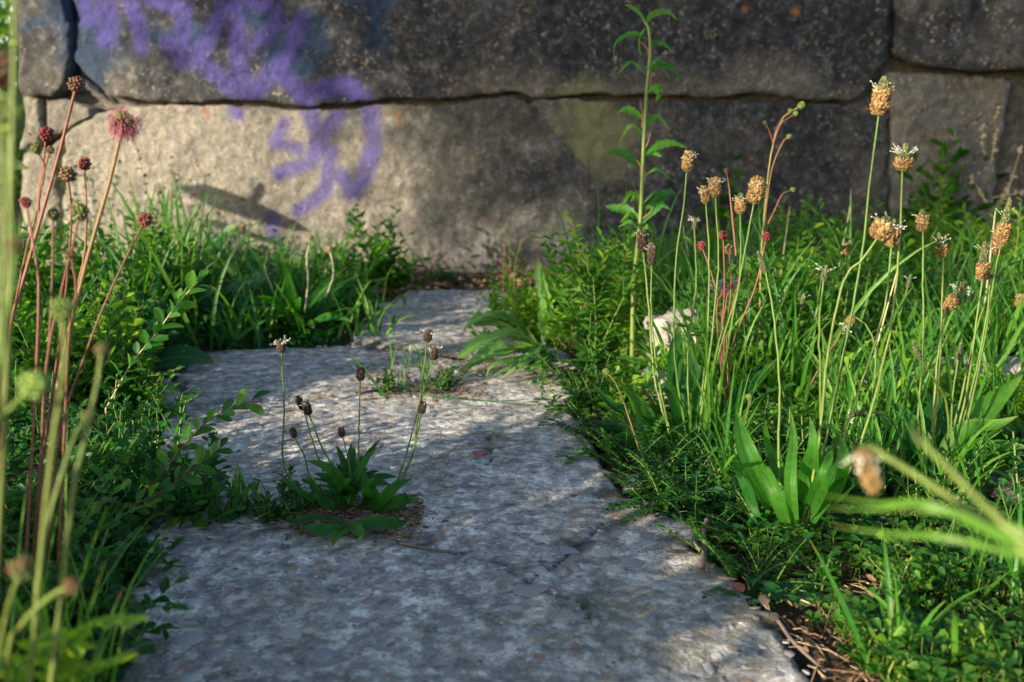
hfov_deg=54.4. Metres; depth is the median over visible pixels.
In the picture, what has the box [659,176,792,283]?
grass tuft
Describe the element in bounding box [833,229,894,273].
grass tuft
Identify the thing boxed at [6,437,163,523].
leafy weed
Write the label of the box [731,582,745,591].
pebble
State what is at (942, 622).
seedling
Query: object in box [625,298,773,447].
grass tuft
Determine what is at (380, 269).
leafy weed
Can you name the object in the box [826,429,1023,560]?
plantain
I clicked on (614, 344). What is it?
leafy weed
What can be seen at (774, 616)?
pebble
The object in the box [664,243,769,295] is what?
grass tuft
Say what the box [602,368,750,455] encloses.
salad burnet
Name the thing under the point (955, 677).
leafy weed
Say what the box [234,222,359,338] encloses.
plantain
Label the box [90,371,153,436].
leafy weed
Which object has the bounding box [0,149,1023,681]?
ground
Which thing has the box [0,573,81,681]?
leafy weed
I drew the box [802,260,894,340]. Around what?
leafy weed
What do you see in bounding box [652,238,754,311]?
grass tuft
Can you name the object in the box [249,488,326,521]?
leafy weed
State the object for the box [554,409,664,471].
feathery weed
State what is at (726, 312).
plantain
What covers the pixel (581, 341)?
leafy weed
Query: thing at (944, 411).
leafy weed
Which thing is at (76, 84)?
salad burnet
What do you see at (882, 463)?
grass tuft
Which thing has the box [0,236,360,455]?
ground cover
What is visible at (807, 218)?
leafy weed
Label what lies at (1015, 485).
leafy weed
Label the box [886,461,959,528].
leafy weed
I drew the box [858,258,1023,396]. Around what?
grass tuft
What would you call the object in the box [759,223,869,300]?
leafy weed
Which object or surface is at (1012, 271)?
leafy weed
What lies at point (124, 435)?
leafy weed
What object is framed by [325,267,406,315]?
grass tuft
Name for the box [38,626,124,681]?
leafy weed
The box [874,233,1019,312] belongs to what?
grass tuft
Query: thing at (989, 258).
dry stalk
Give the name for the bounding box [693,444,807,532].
leafy weed
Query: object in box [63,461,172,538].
leafy weed
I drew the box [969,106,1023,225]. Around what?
dead weed
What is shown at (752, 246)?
leafy weed
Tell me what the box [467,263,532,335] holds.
leafy weed
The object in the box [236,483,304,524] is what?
leafy weed
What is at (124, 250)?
grass tuft
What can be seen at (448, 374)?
leafy weed
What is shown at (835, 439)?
grass tuft
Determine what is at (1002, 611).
leafy weed
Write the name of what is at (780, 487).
plantain
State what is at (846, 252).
plantain
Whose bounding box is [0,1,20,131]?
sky
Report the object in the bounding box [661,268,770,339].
leafy weed
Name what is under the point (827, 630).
leaf litter
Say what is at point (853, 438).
leafy weed
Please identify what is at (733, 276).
leafy weed
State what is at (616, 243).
leafy weed
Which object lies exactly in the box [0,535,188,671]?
leafy weed
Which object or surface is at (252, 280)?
dock
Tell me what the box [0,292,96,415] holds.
leafy weed
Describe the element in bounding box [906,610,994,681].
leafy weed
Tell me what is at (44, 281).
leafy weed
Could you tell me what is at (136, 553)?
leafy weed
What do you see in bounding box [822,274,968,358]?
plantain
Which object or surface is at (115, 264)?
grass tuft
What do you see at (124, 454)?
leafy sprig
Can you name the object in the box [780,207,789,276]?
dry stalk
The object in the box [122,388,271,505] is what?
leafy sprig
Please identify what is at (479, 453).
brick chip
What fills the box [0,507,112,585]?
leafy weed
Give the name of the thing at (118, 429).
leafy weed
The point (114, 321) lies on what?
leafy weed
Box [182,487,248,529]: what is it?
leafy weed
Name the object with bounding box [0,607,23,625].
leafy weed
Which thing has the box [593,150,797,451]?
plantain
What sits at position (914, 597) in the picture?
leafy weed
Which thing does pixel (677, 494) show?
feathery weed
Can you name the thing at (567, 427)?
feathery weed
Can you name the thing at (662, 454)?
feathery weed
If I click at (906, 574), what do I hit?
leafy weed
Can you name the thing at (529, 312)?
leafy weed
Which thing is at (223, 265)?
grass tuft
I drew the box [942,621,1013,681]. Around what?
leafy weed
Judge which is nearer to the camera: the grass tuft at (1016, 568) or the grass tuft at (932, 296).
the grass tuft at (1016, 568)
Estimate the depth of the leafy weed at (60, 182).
2.18 m
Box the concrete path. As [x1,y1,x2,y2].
[112,289,810,681]
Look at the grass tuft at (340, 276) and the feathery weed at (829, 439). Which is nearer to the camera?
the feathery weed at (829, 439)
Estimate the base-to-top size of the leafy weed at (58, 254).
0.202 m
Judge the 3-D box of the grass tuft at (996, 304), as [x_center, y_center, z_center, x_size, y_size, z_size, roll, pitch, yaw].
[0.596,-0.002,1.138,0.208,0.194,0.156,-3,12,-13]
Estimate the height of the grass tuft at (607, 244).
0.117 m
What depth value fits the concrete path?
0.73 m
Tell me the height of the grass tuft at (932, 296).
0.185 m
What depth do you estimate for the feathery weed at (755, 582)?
0.69 m
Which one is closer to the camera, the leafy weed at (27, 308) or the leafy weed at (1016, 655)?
the leafy weed at (1016, 655)
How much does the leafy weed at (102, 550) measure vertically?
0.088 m
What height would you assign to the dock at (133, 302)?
0.099 m
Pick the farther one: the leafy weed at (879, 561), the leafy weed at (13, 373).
the leafy weed at (13, 373)
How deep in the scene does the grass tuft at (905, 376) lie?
1.04 m
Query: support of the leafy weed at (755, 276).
on the ground at (798, 657)
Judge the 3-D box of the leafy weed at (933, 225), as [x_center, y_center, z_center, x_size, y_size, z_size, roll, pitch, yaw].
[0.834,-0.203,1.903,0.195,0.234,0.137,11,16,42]
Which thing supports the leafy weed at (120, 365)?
on the ground at (798, 657)
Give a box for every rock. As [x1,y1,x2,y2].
[636,367,685,410]
[642,303,730,366]
[692,277,747,310]
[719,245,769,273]
[827,355,1020,412]
[980,464,1023,507]
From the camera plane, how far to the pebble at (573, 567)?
0.71 m
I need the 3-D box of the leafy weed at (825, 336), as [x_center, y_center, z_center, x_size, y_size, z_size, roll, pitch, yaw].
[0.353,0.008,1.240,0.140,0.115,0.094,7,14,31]
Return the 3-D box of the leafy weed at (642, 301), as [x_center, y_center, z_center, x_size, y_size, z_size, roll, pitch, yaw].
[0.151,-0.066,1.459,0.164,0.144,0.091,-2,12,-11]
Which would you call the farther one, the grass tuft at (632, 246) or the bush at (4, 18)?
the bush at (4, 18)
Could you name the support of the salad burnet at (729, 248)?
on the ground at (798, 657)
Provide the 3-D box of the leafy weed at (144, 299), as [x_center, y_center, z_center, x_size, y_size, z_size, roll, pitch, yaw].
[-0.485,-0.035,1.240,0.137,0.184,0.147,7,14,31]
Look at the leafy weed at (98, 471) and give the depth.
0.76 m
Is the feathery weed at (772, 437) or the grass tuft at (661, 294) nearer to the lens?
the feathery weed at (772, 437)
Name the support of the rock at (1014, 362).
on the ground at (798, 657)
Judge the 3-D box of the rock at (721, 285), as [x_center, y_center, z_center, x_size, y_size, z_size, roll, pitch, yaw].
[0.311,-0.033,1.480,0.100,0.122,0.089,0,12,0]
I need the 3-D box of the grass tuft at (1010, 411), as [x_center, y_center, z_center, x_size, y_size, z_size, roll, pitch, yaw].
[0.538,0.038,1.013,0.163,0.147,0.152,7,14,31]
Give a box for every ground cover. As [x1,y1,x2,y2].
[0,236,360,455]
[0,410,151,681]
[551,246,1023,446]
[684,407,1023,545]
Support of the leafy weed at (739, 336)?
on the ground at (798, 657)
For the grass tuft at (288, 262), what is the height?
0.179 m
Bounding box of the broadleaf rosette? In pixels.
[456,256,580,382]
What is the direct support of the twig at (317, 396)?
on the concrete path
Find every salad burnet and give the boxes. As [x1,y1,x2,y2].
[0,0,28,558]
[0,197,188,655]
[0,293,109,681]
[1,75,147,547]
[2,104,161,625]
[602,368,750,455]
[652,230,841,432]
[689,101,813,403]
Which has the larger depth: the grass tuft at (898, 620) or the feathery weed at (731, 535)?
the feathery weed at (731, 535)
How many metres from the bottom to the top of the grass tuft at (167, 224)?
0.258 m
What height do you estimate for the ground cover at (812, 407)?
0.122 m
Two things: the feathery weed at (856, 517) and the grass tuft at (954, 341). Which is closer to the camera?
the feathery weed at (856, 517)
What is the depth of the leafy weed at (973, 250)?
2.01 m
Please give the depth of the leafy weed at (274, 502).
0.81 m
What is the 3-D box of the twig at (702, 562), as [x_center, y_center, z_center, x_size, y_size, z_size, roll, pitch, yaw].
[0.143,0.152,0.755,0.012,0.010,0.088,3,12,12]
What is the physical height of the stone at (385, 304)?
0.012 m
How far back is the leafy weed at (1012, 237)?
1.63 m
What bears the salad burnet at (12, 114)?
on the ground at (798, 657)
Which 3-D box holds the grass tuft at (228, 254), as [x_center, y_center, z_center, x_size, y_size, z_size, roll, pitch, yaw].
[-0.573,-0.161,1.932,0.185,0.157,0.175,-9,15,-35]
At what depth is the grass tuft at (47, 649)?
0.48 m
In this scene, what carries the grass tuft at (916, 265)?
on the ground at (798, 657)
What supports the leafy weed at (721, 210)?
on the ground at (798, 657)
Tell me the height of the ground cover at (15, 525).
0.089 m
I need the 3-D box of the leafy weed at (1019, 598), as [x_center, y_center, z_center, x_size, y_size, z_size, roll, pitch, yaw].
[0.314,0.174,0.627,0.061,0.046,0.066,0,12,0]
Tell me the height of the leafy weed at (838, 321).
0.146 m
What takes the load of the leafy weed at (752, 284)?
on the ground at (798, 657)
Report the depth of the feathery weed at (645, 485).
0.88 m
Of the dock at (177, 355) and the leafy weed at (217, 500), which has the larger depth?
the dock at (177, 355)
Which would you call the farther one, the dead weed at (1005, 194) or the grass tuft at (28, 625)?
the dead weed at (1005, 194)
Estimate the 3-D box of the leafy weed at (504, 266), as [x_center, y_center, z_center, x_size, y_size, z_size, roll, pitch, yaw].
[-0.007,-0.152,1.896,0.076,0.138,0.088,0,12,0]
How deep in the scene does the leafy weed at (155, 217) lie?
2.11 m
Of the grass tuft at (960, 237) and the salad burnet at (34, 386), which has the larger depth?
the grass tuft at (960, 237)
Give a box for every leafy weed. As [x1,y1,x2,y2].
[0,226,40,305]
[0,283,170,417]
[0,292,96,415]
[0,308,77,384]
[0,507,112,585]
[0,520,179,670]
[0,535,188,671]
[0,543,128,647]
[0,555,24,614]
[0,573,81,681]
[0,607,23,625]
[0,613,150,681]
[0,626,39,679]
[2,497,103,561]
[2,520,11,552]
[3,565,121,655]
[4,231,111,319]
[4,286,96,358]
[5,218,118,321]
[5,427,24,483]
[5,450,91,532]
[5,480,107,541]
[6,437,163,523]
[9,278,165,420]
[9,358,85,457]
[11,399,153,485]
[19,235,112,316]
[27,134,92,236]
[29,304,155,421]
[32,401,152,501]
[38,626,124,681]
[44,455,131,518]
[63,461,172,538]
[66,238,188,353]
[72,277,168,385]
[81,508,185,574]
[86,419,159,480]
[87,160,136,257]
[87,215,196,303]
[88,412,166,459]
[89,238,202,341]
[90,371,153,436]
[104,387,200,481]
[112,360,202,425]
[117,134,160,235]
[120,221,197,329]
[123,444,210,515]
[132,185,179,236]
[132,429,231,519]
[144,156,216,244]
[177,250,238,287]
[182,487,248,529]
[222,481,267,512]
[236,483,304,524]
[240,486,296,515]
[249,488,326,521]
[252,478,287,515]
[272,465,320,498]
[333,204,442,296]
[376,364,405,395]
[386,261,426,294]
[425,264,462,285]
[425,362,459,396]
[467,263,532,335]
[482,261,586,343]
[489,225,526,294]
[530,332,657,417]
[531,226,647,384]
[540,278,608,350]
[551,211,650,363]
[553,327,581,357]
[566,222,659,295]
[581,252,666,330]
[595,236,831,388]
[641,235,701,307]
[650,254,823,314]
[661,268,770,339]
[680,199,917,350]
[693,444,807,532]
[696,154,748,252]
[705,286,832,383]
[707,262,769,290]
[719,387,817,459]
[724,194,838,270]
[730,238,773,254]
[730,283,855,367]
[733,302,850,359]
[736,271,758,315]
[737,235,769,289]
[737,257,818,318]
[739,229,851,357]
[744,261,814,301]
[745,257,799,287]
[759,207,817,272]
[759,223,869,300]
[770,196,859,276]
[785,540,842,593]
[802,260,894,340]
[813,215,883,299]
[815,212,868,255]
[817,268,870,316]
[821,437,887,499]
[825,420,889,499]
[832,198,902,280]
[833,217,1018,331]
[834,613,924,670]
[840,630,918,681]
[853,394,925,438]
[858,254,953,329]
[859,530,933,589]
[861,560,954,619]
[863,289,927,347]
[865,578,920,622]
[866,548,992,616]
[869,589,929,681]
[881,190,937,264]
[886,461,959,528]
[891,436,989,519]
[894,138,966,259]
[894,547,969,592]
[901,173,999,283]
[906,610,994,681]
[911,383,964,418]
[913,450,996,506]
[917,476,999,529]
[919,210,964,274]
[920,628,983,681]
[921,216,1023,278]
[921,519,991,599]
[921,621,1023,681]
[928,138,1009,257]
[930,127,1023,263]
[934,305,1017,355]
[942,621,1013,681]
[944,431,1012,507]
[947,377,1014,439]
[954,197,1023,306]
[960,578,1023,640]
[964,589,1023,659]
[968,444,1023,477]
[974,231,1023,311]
[976,426,1023,556]
[1009,280,1023,316]
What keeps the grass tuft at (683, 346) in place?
on the ground at (798, 657)
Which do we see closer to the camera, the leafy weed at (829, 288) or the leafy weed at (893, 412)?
the leafy weed at (893, 412)
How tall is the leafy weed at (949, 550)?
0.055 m
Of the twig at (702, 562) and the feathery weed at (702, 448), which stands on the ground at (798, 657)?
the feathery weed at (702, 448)
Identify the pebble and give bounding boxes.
[567,562,579,572]
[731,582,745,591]
[758,594,770,604]
[768,612,779,621]
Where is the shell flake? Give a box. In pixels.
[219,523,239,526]
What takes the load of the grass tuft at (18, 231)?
on the ground at (798, 657)
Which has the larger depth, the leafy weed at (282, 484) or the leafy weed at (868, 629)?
the leafy weed at (282, 484)
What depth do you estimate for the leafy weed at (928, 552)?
0.69 m
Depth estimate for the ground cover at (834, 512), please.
0.84 m
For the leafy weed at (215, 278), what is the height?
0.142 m
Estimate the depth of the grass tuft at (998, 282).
1.31 m
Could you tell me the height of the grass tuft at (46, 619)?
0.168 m
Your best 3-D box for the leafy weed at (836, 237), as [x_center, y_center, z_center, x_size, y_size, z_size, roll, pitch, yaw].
[0.365,-0.064,1.282,0.309,0.238,0.130,0,12,0]
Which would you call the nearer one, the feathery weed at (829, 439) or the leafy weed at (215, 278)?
the feathery weed at (829, 439)
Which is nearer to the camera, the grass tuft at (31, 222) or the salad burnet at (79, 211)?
the salad burnet at (79, 211)
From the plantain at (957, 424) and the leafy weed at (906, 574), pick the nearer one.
the leafy weed at (906, 574)
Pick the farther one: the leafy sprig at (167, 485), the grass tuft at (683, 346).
the grass tuft at (683, 346)
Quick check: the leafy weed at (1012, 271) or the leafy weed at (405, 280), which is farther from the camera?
the leafy weed at (405, 280)
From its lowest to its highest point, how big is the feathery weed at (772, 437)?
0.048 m
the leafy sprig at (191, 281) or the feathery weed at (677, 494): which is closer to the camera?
the feathery weed at (677, 494)
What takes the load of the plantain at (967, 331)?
on the ground at (798, 657)
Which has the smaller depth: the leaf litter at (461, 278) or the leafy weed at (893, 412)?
the leafy weed at (893, 412)
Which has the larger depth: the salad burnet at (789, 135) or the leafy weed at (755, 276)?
the leafy weed at (755, 276)
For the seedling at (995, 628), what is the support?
on the ground at (798, 657)
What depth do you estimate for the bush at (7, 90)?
4.04 m
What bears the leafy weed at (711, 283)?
on the ground at (798, 657)
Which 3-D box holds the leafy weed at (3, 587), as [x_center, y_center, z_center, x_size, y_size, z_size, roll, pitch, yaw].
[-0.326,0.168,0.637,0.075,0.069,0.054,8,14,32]
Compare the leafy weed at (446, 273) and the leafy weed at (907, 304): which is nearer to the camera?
the leafy weed at (907, 304)
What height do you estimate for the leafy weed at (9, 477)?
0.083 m
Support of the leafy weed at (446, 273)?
on the ground at (798, 657)
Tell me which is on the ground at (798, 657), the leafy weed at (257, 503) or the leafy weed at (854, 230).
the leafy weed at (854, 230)
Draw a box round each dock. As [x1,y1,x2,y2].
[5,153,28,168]
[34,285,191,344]
[61,241,239,327]
[70,318,214,379]
[186,248,282,336]
[190,224,247,274]
[210,247,312,295]
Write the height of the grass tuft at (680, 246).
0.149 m
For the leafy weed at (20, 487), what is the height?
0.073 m
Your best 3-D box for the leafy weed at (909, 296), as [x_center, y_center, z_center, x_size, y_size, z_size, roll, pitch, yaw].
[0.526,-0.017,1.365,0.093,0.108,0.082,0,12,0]
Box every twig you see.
[310,394,332,397]
[399,542,457,553]
[601,469,622,477]
[692,517,709,569]
[762,604,806,630]
[777,619,825,671]
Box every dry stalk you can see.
[683,227,691,297]
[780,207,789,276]
[835,208,849,285]
[870,275,895,378]
[983,210,995,312]
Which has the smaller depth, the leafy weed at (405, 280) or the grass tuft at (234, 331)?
the grass tuft at (234, 331)
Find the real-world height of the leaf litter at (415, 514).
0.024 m
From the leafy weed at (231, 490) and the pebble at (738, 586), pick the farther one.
the leafy weed at (231, 490)
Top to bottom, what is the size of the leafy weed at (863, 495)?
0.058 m
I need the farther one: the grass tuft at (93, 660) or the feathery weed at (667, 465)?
the feathery weed at (667, 465)
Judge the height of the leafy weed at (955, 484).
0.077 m
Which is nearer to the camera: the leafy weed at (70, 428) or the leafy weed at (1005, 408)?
the leafy weed at (70, 428)
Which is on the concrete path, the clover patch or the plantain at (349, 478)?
the plantain at (349, 478)
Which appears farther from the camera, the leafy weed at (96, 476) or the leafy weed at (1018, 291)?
the leafy weed at (1018, 291)
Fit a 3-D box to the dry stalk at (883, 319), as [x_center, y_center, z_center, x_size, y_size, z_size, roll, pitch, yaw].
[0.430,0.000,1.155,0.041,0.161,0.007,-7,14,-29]
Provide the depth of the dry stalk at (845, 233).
1.40 m
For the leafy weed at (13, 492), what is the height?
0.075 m
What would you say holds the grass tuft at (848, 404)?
on the ground at (798, 657)
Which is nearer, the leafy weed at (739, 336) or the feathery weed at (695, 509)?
the feathery weed at (695, 509)
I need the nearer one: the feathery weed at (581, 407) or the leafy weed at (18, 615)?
the leafy weed at (18, 615)
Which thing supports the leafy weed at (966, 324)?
on the ground at (798, 657)
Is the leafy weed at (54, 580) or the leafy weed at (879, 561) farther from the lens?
the leafy weed at (879, 561)
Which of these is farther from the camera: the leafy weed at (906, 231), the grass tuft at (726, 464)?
the leafy weed at (906, 231)
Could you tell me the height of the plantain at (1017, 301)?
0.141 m
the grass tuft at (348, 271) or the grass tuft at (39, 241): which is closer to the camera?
the grass tuft at (39, 241)
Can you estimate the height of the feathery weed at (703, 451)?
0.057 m
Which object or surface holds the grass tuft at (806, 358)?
on the ground at (798, 657)
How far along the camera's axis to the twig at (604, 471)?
0.92 m
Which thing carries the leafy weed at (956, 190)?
on the ground at (798, 657)
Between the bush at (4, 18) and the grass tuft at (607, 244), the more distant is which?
the bush at (4, 18)
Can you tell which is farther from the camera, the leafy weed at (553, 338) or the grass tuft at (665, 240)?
the grass tuft at (665, 240)
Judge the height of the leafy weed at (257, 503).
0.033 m
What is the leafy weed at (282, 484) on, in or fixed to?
on the concrete path
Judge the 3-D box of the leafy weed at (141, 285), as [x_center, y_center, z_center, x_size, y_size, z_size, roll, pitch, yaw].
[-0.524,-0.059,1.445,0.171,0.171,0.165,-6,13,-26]
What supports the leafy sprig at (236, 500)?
on the ground at (798, 657)
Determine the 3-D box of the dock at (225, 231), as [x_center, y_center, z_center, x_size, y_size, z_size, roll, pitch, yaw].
[-0.629,-0.162,1.973,0.218,0.136,0.206,8,14,34]
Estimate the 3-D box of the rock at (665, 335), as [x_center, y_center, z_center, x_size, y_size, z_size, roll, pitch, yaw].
[0.229,0.009,1.272,0.115,0.110,0.120,0,12,0]
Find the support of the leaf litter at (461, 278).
on the ground at (798, 657)
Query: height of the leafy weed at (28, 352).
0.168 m
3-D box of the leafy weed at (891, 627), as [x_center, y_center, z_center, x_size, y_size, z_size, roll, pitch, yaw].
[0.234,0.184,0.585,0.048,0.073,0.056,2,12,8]
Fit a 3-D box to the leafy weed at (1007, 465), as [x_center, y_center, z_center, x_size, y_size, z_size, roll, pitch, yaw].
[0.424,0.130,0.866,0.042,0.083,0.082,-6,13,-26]
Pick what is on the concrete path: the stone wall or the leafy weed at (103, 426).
the leafy weed at (103, 426)
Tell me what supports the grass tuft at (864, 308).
on the ground at (798, 657)
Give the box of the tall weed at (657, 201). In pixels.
[605,4,686,365]
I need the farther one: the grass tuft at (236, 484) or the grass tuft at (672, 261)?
the grass tuft at (672, 261)
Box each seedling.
[761,578,816,606]
[903,606,962,632]
[945,621,1023,651]
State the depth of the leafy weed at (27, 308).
1.27 m
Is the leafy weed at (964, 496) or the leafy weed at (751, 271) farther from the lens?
the leafy weed at (751, 271)
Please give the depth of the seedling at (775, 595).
0.69 m
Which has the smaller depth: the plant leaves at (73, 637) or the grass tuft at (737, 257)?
the plant leaves at (73, 637)
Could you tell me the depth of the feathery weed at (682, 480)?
0.86 m
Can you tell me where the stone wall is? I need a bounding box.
[17,0,1023,275]
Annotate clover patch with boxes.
[741,499,1023,681]
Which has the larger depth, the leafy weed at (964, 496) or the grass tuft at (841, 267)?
the grass tuft at (841, 267)
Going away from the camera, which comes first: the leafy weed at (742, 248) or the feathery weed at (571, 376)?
the feathery weed at (571, 376)
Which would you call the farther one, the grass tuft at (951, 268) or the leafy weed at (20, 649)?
the grass tuft at (951, 268)
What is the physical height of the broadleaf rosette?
0.140 m
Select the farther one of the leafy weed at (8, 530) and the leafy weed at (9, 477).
the leafy weed at (9, 477)
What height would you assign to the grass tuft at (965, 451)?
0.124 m
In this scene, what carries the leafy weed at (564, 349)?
on the ground at (798, 657)
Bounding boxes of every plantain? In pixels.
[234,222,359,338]
[270,329,442,546]
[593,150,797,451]
[709,292,871,403]
[718,288,815,364]
[733,75,917,549]
[816,242,892,365]
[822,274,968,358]
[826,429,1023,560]
[839,197,1023,486]
[896,288,1018,356]
[925,293,1023,360]
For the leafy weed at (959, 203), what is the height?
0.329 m
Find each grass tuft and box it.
[0,195,87,272]
[0,198,49,251]
[0,202,61,280]
[0,435,180,681]
[0,482,106,681]
[3,481,112,681]
[36,212,175,304]
[58,182,239,336]
[68,214,263,349]
[71,563,137,681]
[89,169,228,268]
[95,160,291,280]
[190,477,229,514]
[191,266,286,350]
[196,218,284,285]
[197,223,383,328]
[202,220,266,287]
[214,462,260,498]
[226,220,391,316]
[297,218,411,303]
[298,276,423,341]
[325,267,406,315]
[342,322,539,401]
[538,182,727,325]
[573,209,743,305]
[574,229,640,261]
[585,284,781,388]
[603,242,678,317]
[625,204,946,404]
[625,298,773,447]
[631,214,712,282]
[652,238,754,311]
[658,209,748,284]
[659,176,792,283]
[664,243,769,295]
[667,307,872,420]
[686,424,817,513]
[692,358,773,496]
[711,191,935,345]
[736,304,909,444]
[758,295,862,412]
[775,251,920,366]
[797,368,932,500]
[803,356,891,490]
[810,523,1004,681]
[819,225,984,325]
[828,284,992,426]
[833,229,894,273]
[838,235,1007,343]
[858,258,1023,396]
[860,251,1023,383]
[873,202,1023,356]
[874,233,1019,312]
[885,363,1016,507]
[903,223,1023,309]
[903,284,1023,415]
[926,218,1023,309]
[936,261,1015,350]
[941,266,1023,412]
[944,481,1023,611]
[946,229,1023,355]
[946,314,1023,439]
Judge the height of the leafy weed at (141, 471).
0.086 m
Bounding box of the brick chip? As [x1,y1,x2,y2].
[472,451,487,454]
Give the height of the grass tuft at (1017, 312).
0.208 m
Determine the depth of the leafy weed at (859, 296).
1.44 m
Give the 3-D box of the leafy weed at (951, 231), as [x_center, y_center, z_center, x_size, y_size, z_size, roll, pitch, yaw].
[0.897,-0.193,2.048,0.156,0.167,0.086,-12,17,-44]
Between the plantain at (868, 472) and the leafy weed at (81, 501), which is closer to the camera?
the plantain at (868, 472)
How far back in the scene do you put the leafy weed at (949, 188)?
2.09 m
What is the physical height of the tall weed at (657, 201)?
0.457 m
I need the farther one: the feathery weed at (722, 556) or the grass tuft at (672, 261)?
the grass tuft at (672, 261)
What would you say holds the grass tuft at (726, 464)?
on the ground at (798, 657)
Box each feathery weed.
[518,354,628,393]
[537,399,637,455]
[539,363,621,423]
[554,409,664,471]
[576,388,673,451]
[600,453,738,523]
[608,449,739,511]
[609,446,722,515]
[614,455,733,512]
[619,426,709,485]
[630,422,708,485]
[653,429,748,473]
[655,471,755,537]
[655,514,789,609]
[665,415,776,478]
[678,438,783,518]
[688,484,807,562]
[702,520,838,606]
[748,418,835,465]
[767,492,955,569]
[816,397,877,445]
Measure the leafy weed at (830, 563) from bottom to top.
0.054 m
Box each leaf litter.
[255,348,638,540]
[321,263,580,297]
[628,457,1023,681]
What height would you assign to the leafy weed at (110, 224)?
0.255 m
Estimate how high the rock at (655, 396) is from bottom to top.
0.053 m
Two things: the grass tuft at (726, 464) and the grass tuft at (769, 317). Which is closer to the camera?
the grass tuft at (726, 464)
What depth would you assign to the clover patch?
0.66 m
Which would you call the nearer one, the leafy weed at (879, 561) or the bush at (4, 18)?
the leafy weed at (879, 561)
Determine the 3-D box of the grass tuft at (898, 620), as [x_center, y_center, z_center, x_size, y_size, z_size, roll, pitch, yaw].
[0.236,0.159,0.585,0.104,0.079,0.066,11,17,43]
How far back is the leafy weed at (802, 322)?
1.16 m
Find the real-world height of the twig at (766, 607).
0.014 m
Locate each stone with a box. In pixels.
[378,302,391,308]
[622,474,643,496]
[899,546,930,565]
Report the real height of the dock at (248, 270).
0.107 m
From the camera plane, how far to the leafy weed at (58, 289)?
1.41 m
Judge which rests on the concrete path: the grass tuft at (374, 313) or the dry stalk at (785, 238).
the grass tuft at (374, 313)
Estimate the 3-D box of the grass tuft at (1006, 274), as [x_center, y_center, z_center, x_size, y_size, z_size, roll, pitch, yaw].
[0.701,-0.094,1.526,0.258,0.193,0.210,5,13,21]
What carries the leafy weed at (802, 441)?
on the ground at (798, 657)
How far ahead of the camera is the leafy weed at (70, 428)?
0.88 m
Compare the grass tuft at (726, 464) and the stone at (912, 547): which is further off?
the grass tuft at (726, 464)
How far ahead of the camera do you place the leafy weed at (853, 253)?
1.76 m
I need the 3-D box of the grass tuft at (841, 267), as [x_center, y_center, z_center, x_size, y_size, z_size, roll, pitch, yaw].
[0.408,-0.082,1.349,0.322,0.248,0.178,12,17,43]
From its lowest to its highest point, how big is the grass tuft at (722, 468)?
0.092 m
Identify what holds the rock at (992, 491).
on the ground at (798, 657)
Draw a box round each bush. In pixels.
[0,0,23,184]
[0,0,27,208]
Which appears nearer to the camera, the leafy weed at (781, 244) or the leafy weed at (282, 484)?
the leafy weed at (282, 484)
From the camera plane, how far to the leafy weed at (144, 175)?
2.09 m
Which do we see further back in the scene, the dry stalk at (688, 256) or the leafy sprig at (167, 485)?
the dry stalk at (688, 256)
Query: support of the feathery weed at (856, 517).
on the ground at (798, 657)
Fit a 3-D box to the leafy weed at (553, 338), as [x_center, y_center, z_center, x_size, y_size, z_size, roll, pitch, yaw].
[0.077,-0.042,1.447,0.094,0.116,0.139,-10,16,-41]
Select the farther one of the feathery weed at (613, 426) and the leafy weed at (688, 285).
the leafy weed at (688, 285)
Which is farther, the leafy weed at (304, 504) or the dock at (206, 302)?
the dock at (206, 302)
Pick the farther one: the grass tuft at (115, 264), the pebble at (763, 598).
the grass tuft at (115, 264)
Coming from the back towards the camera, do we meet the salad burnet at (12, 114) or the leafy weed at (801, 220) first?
the leafy weed at (801, 220)
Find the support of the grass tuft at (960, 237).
on the ground at (798, 657)
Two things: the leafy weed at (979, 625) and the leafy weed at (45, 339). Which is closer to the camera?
the leafy weed at (979, 625)
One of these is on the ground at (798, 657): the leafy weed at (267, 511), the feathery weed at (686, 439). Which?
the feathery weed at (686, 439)
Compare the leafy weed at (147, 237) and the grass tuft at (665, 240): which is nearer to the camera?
the leafy weed at (147, 237)
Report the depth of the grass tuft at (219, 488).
0.83 m
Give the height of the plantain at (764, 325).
0.140 m
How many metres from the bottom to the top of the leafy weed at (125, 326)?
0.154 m
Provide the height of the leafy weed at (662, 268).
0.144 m
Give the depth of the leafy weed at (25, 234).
1.43 m
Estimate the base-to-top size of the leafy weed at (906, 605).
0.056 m
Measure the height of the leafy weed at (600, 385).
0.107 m
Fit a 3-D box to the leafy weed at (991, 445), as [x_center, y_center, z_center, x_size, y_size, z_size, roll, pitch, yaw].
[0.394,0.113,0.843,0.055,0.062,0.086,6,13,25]
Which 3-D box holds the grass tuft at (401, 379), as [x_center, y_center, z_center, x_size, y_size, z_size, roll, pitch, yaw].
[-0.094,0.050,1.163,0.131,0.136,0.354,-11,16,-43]
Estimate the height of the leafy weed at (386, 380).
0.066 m
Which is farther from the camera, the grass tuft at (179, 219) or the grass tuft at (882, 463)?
the grass tuft at (179, 219)
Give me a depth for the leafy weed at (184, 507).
0.82 m
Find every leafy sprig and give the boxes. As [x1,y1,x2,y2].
[42,433,150,484]
[71,437,233,530]
[105,269,210,433]
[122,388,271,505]
[132,481,266,541]
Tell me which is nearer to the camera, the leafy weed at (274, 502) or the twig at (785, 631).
the twig at (785, 631)
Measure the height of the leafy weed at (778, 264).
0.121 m

